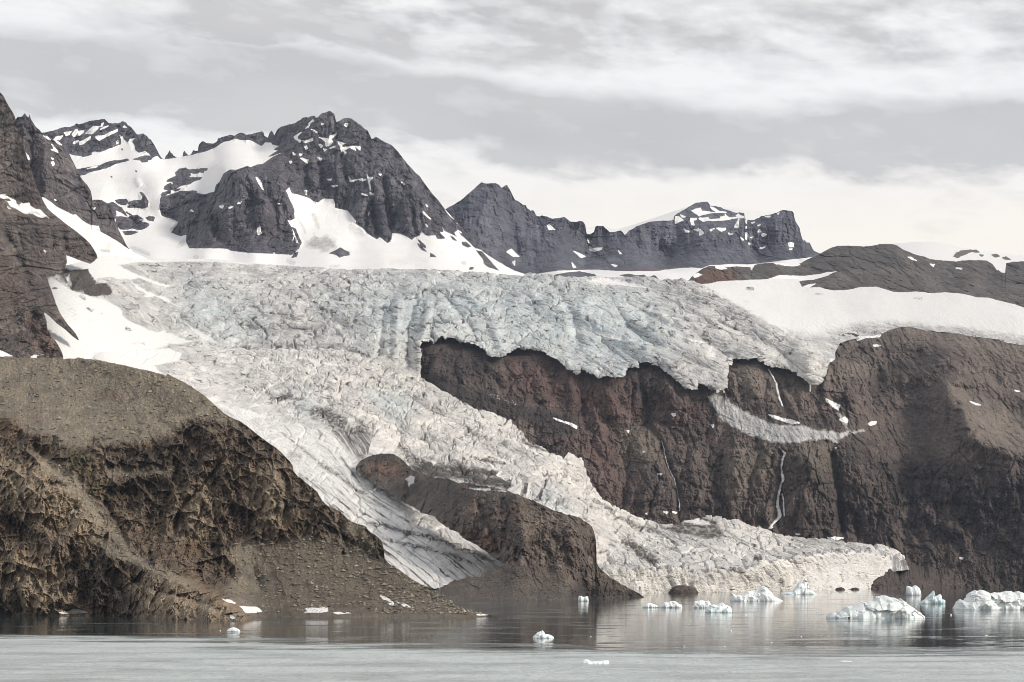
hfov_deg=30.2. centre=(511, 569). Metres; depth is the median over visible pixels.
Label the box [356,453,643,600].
rock knoll
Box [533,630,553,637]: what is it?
iceberg
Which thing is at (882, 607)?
iceberg
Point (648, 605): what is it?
iceberg
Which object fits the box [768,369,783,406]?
waterfall
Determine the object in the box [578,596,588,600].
iceberg
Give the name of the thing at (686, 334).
glacier
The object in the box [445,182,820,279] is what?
mountain range
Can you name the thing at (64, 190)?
mountain ridge
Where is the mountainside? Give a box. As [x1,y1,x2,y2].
[420,327,1023,588]
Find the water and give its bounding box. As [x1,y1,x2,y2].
[0,588,1023,681]
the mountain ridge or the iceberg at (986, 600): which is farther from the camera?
the mountain ridge
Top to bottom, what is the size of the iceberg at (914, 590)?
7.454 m
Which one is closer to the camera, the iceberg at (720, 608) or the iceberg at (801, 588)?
the iceberg at (720, 608)
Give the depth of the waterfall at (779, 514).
1710.03 m
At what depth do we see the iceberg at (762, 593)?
966.76 m
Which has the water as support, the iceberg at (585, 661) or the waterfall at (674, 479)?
the iceberg at (585, 661)
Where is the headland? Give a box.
[0,357,497,620]
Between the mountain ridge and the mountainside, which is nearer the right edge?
the mountainside
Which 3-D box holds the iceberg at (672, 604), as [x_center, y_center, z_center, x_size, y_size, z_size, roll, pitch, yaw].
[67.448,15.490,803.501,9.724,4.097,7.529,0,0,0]
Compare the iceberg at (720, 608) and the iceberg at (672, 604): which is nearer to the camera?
the iceberg at (720, 608)
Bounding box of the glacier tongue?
[90,345,908,592]
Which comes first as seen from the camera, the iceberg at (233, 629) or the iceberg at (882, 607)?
the iceberg at (233, 629)
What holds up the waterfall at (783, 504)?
on the mountainside
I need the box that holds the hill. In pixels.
[686,244,1023,306]
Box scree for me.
[0,359,481,614]
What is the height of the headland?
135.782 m
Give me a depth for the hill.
2331.94 m
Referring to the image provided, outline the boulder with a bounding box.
[668,585,697,592]
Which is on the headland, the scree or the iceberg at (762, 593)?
the scree
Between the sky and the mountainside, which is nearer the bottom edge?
the mountainside
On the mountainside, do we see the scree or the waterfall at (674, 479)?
the waterfall at (674, 479)
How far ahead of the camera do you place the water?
405.14 m
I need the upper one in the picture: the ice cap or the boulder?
the ice cap
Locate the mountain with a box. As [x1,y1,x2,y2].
[43,111,524,336]
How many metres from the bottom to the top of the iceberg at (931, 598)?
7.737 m
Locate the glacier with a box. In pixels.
[31,255,1023,390]
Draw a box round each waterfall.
[662,442,679,510]
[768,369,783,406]
[768,447,785,528]
[781,493,784,516]
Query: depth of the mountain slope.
1674.69 m
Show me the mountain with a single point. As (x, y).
(325, 190)
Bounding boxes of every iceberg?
[227,627,239,631]
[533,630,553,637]
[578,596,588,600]
[582,659,608,663]
[642,603,659,607]
[660,601,681,607]
[692,600,710,607]
[705,603,731,612]
[730,586,782,600]
[782,579,815,594]
[826,595,924,618]
[906,585,920,594]
[919,591,944,603]
[952,590,1023,609]
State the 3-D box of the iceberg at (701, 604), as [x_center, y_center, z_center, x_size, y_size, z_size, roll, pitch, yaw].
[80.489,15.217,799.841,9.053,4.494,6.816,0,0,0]
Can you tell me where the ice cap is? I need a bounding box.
[894,242,1023,271]
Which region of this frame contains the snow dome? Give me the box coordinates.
[439,200,776,234]
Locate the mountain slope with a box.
[0,93,96,358]
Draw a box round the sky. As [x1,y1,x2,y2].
[0,0,1023,254]
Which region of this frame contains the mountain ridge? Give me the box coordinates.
[16,113,145,264]

